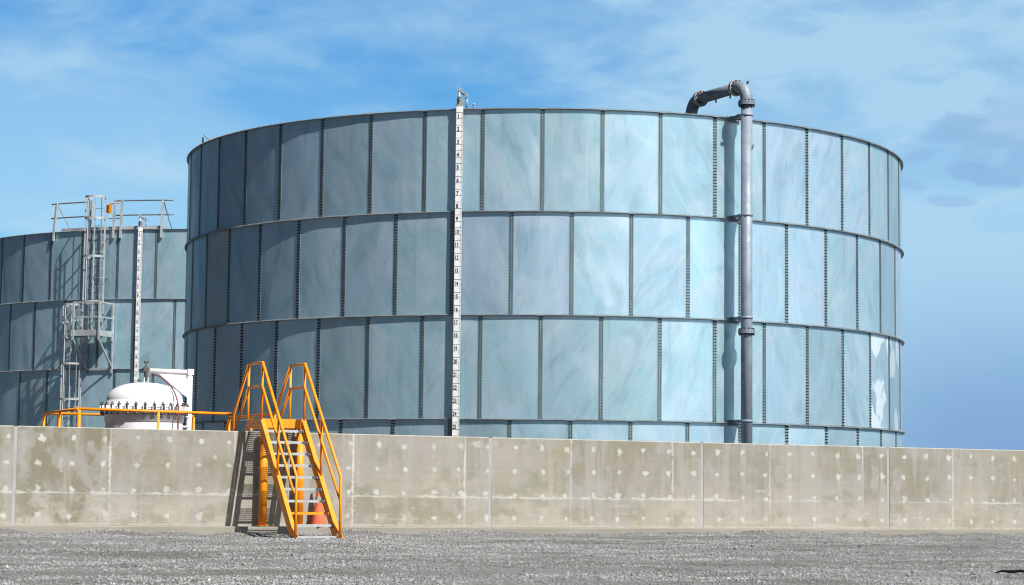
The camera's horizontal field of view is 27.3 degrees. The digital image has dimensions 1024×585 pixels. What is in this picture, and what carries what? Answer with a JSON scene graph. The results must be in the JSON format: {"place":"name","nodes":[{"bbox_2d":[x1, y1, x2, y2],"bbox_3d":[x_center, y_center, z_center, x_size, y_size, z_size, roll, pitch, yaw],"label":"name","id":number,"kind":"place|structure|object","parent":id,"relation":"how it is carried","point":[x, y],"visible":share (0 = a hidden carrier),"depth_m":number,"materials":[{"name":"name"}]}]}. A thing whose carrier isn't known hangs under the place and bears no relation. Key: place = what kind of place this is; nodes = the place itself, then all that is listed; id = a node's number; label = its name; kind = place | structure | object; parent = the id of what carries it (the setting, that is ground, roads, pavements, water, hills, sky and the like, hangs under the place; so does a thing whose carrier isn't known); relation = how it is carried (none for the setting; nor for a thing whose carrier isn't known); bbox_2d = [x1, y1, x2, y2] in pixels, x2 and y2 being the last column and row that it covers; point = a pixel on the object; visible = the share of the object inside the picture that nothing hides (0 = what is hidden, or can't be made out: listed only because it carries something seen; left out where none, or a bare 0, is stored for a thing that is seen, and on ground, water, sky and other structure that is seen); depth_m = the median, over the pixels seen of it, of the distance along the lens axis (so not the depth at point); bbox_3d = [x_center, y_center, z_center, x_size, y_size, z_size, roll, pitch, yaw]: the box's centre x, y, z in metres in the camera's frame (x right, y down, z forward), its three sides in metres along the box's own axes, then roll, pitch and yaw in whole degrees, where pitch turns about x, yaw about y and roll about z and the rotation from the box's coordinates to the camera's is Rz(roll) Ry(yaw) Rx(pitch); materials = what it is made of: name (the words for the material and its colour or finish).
{"place":"outdoors","nodes":[
{"label":"outdoors","id":0,"kind":"place"},
{"bbox_2d":[0,528,1023,584],"bbox_3d":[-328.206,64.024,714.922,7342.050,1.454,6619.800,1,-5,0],"label":"ground","id":1,"kind":"structure","parent":0,"point":[696,565],"depth_m":32.32,"materials":[{"name":"grey gravel"}]},
{"bbox_2d":[0,228,186,427],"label":"storage tank","id":2,"kind":"object","parent":1,"relation":"on","point":[41,278],"visible":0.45,"depth_m":74.03,"materials":[{"name":"blue metal"}]},
{"bbox_2d":[60,195,114,426],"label":"caged ladder","id":3,"kind":"object","parent":2,"relation":"attached to","point":[82,333],"visible":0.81,"depth_m":73.33,"materials":[{"name":"metal"}]},
{"bbox_2d":[106,202,120,218],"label":"safety gate","id":4,"kind":"structure","parent":3,"relation":"attached to","point":[109,209],"depth_m":74.41,"materials":[{"name":"orange metal"}]},
{"bbox_2d":[51,199,173,240],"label":"guard rail","id":5,"kind":"object","parent":2,"relation":"attached to","point":[121,227],"visible":0.94,"depth_m":73.93,"materials":[{"name":"metal"}]},
{"bbox_2d":[134,215,146,382],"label":"level gauge","id":6,"kind":"object","parent":2,"relation":"attached to","point":[138,301],"visible":0.62,"depth_m":73.27,"materials":[{"name":"white metal"}]},
{"bbox_2d":[43,407,232,429],"bbox_3d":[-7.558,3.583,42.566,3.224,2.367,2.954,3,-6,-25],"label":"handrail","id":7,"kind":"object","parent":1,"relation":"on","point":[59,413],"visible":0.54,"depth_m":41.55,"materials":[{"name":"yellow metal"}]},
{"bbox_2d":[99,361,193,429],"bbox_3d":[-7.426,3.085,42.727,1.864,3.390,1.802,3,-6,-25],"label":"pressure vessel","id":8,"kind":"object","parent":1,"relation":"on","point":[143,395],"visible":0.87,"depth_m":42.23,"materials":[{"name":"white metal"}]},
{"bbox_2d":[224,361,342,537],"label":"crossover stairs","id":9,"kind":"structure","parent":1,"relation":"on","point":[267,452],"depth_m":40.13,"materials":[{"name":"metal"}]},
{"bbox_2d":[311,487,326,523],"bbox_3d":[-3.757,4.101,41.096,0.360,0.903,0.360,-4,-7,42],"label":"traffic cone","id":10,"kind":"object","parent":1,"relation":"on","point":[318,519],"visible":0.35,"depth_m":41.00,"materials":[{"name":"orange plastic"}]},
{"bbox_2d":[0,425,1023,534],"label":"concrete wall","id":11,"kind":"structure","parent":1,"relation":"on","point":[73,479],"depth_m":43.09,"materials":[{"name":"grey concrete"}]},
{"bbox_2d":[182,107,904,446],"bbox_3d":[0.855,1.423,59.192,19.967,9.800,19.967,1,-5,0],"label":"storage tank","id":12,"kind":"object","parent":1,"relation":"on","point":[601,275],"visible":0.84,"depth_m":50.29,"materials":[{"name":"blue metal"}]},
{"bbox_2d":[452,87,467,435],"bbox_3d":[-1.225,0.004,49.549,0.165,9.707,0.393,-2,-6,24],"label":"level gauge","id":13,"kind":"object","parent":12,"relation":"attached to","point":[457,271],"visible":0.85,"depth_m":49.49,"materials":[{"name":"white metal"}]},
{"bbox_2d":[685,79,754,443],"bbox_3d":[4.974,0.258,51.017,0.455,10.705,2.884,3,-6,-26],"label":"pipe","id":14,"kind":"object","parent":12,"relation":"attached to","point":[746,103],"visible":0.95,"depth_m":49.99,"materials":[{"name":"grey metal"}]},
{"bbox_2d":[995,569,1023,572],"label":"rubber scrap","id":15,"kind":"object","parent":1,"relation":"on","point":[1012,571],"visible":1,"depth_m":30.95,"materials":[{"name":"black rubber"}]},
{"bbox_2d":[0,0,1023,449],"label":"sky","id":16,"kind":"structure","parent":0,"point":[112,99],"materials":[{"name":"blue"}]}
]}

